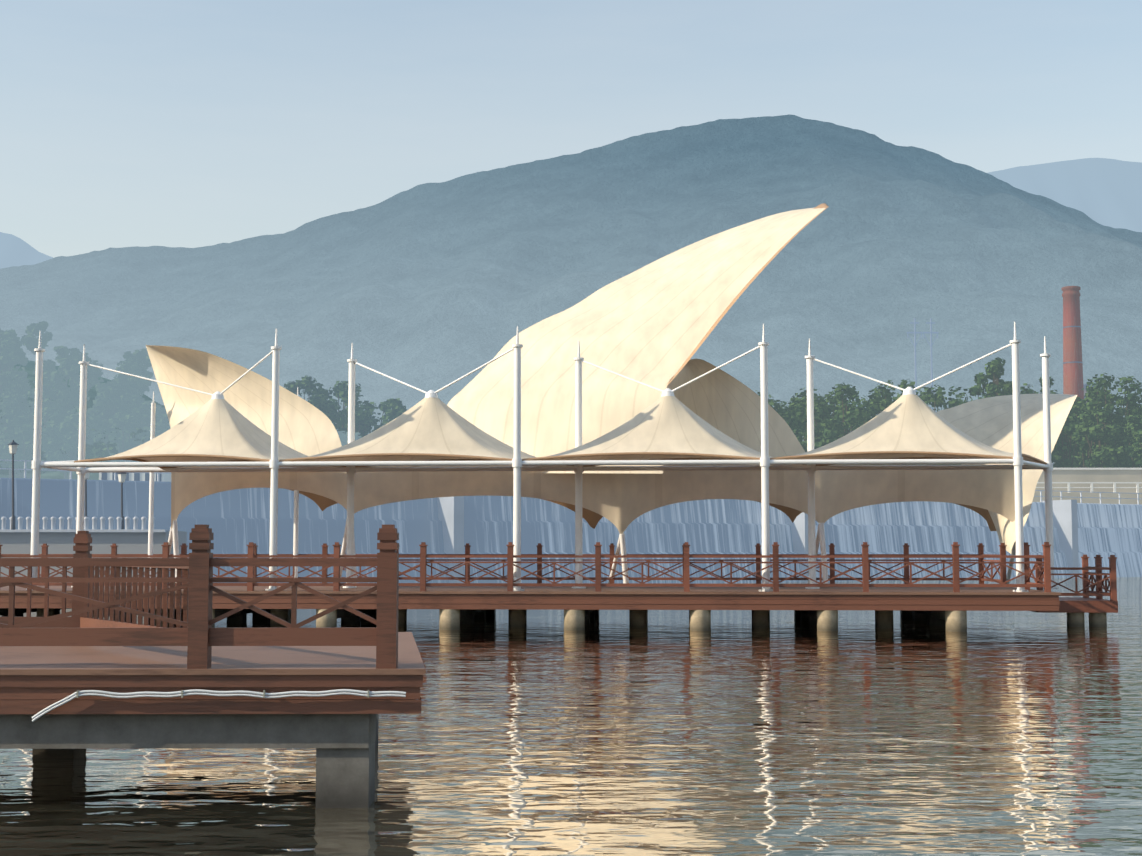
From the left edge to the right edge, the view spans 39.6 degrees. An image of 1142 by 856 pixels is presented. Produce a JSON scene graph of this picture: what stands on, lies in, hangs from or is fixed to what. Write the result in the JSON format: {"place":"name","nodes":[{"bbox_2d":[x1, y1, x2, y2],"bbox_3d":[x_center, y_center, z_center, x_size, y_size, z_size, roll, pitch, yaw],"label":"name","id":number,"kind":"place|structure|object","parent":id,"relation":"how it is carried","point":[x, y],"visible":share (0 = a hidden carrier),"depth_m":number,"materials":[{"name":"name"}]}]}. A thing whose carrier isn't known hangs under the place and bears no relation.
{"place":"outdoors","nodes":[
{"label":"outdoors","id":0,"kind":"place"},
{"bbox_2d":[0,361,164,479],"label":"wooded hill","id":1,"kind":"structure","parent":0,"point":[29,367],"depth_m":388.72,"materials":[{"name":"green plant"}]},
{"bbox_2d":[0,321,361,478],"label":"trees","id":2,"kind":"object","parent":1,"relation":"on","point":[119,398],"visible":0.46,"depth_m":311.12,"materials":[{"name":"green plant"}]},
{"bbox_2d":[0,577,1141,855],"bbox_3d":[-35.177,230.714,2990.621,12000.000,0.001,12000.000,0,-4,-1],"label":"water","id":3,"kind":"structure","parent":0,"point":[856,733],"depth_m":17.64,"materials":[{"name":"grey liquid"}]},
{"bbox_2d":[0,517,186,576],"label":"white balustrade","id":4,"kind":"object","parent":3,"relation":"in","point":[128,540],"visible":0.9,"depth_m":71.26,"materials":[{"name":"grey stone"}]},
{"bbox_2d":[8,440,126,529],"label":"street lamps","id":5,"kind":"object","parent":4,"relation":"on","point":[13,445],"visible":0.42,"depth_m":73.25,"materials":[{"name":"grey metal"}]},
{"bbox_2d":[0,632,425,807],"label":"deck","id":6,"kind":"structure","parent":3,"relation":"in","point":[339,733],"depth_m":14.17,"materials":[{"name":"brown wood"}]},
{"bbox_2d":[0,525,398,668],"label":"deck railing","id":7,"kind":"object","parent":6,"relation":"on","point":[198,635],"visible":1,"depth_m":14.20,"materials":[{"name":"brown wood"}]},
{"bbox_2d":[32,689,405,721],"bbox_3d":[-3.108,2.451,14.013,3.291,0.284,0.042,0,-4,-1],"label":"hose on deck edge","id":8,"kind":"object","parent":6,"relation":"attached to","point":[367,694],"visible":1,"depth_m":14.01,"materials":[{"name":"white"}]},
{"bbox_2d":[0,586,1060,631],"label":"pier deck","id":9,"kind":"structure","parent":3,"relation":"in","point":[947,607],"depth_m":45.45,"materials":[{"name":"wood"}]},
{"bbox_2d":[0,542,1050,591],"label":"pier railing","id":10,"kind":"object","parent":9,"relation":"on","point":[686,578],"visible":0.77,"depth_m":45.85,"materials":[{"name":"brown wood"}]},
{"bbox_2d":[26,322,1057,591],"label":"support masts","id":11,"kind":"object","parent":9,"relation":"on","point":[518,466],"visible":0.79,"depth_m":47.27,"materials":[{"name":"white metal"}]},
{"bbox_2d":[74,394,1046,468],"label":"cone canopies","id":12,"kind":"object","parent":11,"relation":"attached to","point":[910,426],"visible":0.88,"depth_m":47.28,"materials":[{"name":"beige fabric"}]},
{"bbox_2d":[148,387,1015,583],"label":"support columns","id":13,"kind":"structure","parent":9,"relation":"on","point":[621,544],"depth_m":54.40,"materials":[{"name":"white metal"}]},
{"bbox_2d":[146,203,1076,553],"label":"sail membranes","id":14,"kind":"object","parent":13,"relation":"attached to","point":[654,323],"visible":0.88,"depth_m":53.67,"materials":[{"name":"beige fabric"}]},
{"bbox_2d":[0,478,1141,583],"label":"weir cascade","id":15,"kind":"object","parent":3,"relation":"in","point":[237,521],"visible":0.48,"depth_m":102.70,"materials":[{"name":"liquid"}]},
{"bbox_2d":[0,459,1141,582],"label":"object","id":16,"kind":"object","parent":15,"relation":"on","point":[451,515],"visible":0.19,"depth_m":111.52,"materials":[{"name":"concrete"}]},
{"bbox_2d":[1032,554,1117,626],"bbox_3d":[15.176,5.275,48.847,2.360,2.740,3.410,0,-4,4],"label":"side landing","id":17,"kind":"object","parent":3,"relation":"in","point":[1098,608],"visible":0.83,"depth_m":47.26,"materials":[{"name":"wood"}]},
{"bbox_2d":[0,114,1141,463],"bbox_3d":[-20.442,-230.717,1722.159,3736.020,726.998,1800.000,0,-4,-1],"label":"mountain","id":18,"kind":"structure","parent":0,"point":[430,286],"depth_m":1886.02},
{"bbox_2d":[0,158,1141,268],"bbox_3d":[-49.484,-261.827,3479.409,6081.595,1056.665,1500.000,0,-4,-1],"label":"mountain ridge","id":19,"kind":"structure","parent":0,"point":[1105,191],"depth_m":4191.70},
{"bbox_2d":[0,0,1141,257],"label":"sky","id":20,"kind":"structure","parent":0,"point":[124,123],"materials":[{"name":"blue"}]},
{"label":"ground","id":21,"kind":"structure","parent":0,"visible":0},
{"bbox_2d":[0,427,160,479],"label":"bank trees","id":22,"kind":"object","parent":21,"relation":"on","point":[97,450],"visible":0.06,"depth_m":268.21,"materials":[{"name":"green plant"}]},
{"bbox_2d":[99,472,170,481],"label":"white house","id":23,"kind":"structure","parent":21,"relation":"on","point":[133,476],"depth_m":189.17,"materials":[{"name":"white"}]},
{"bbox_2d":[284,376,406,437],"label":"trees","id":24,"kind":"object","parent":21,"relation":"on","point":[329,408],"visible":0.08,"depth_m":299.00,"materials":[{"name":"green plant"}]},
{"bbox_2d":[907,318,938,408],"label":"utility poles","id":25,"kind":"object","parent":21,"relation":"on","point":[915,332],"visible":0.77,"depth_m":322.78,"materials":[{"name":"grey metal"}]},
{"bbox_2d":[756,357,1141,467],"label":"bank trees","id":26,"kind":"object","parent":21,"relation":"on","point":[1094,433],"visible":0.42,"depth_m":210.75,"materials":[{"name":"green plant"}]},
{"bbox_2d":[1061,274,1083,400],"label":"brick chimney","id":27,"kind":"object","parent":21,"relation":"on","point":[1072,366],"visible":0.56,"depth_m":402.40,"materials":[{"name":"red brick"}]},
{"bbox_2d":[1032,468,1141,504],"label":"embankment wall","id":28,"kind":"structure","parent":21,"relation":"on","point":[1124,482],"depth_m":168.38,"materials":[{"name":"concrete"}]},
{"bbox_2d":[1083,383,1092,403],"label":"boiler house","id":29,"kind":"structure","parent":21,"relation":"on","point":[1084,385],"depth_m":413.09,"materials":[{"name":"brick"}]}
]}

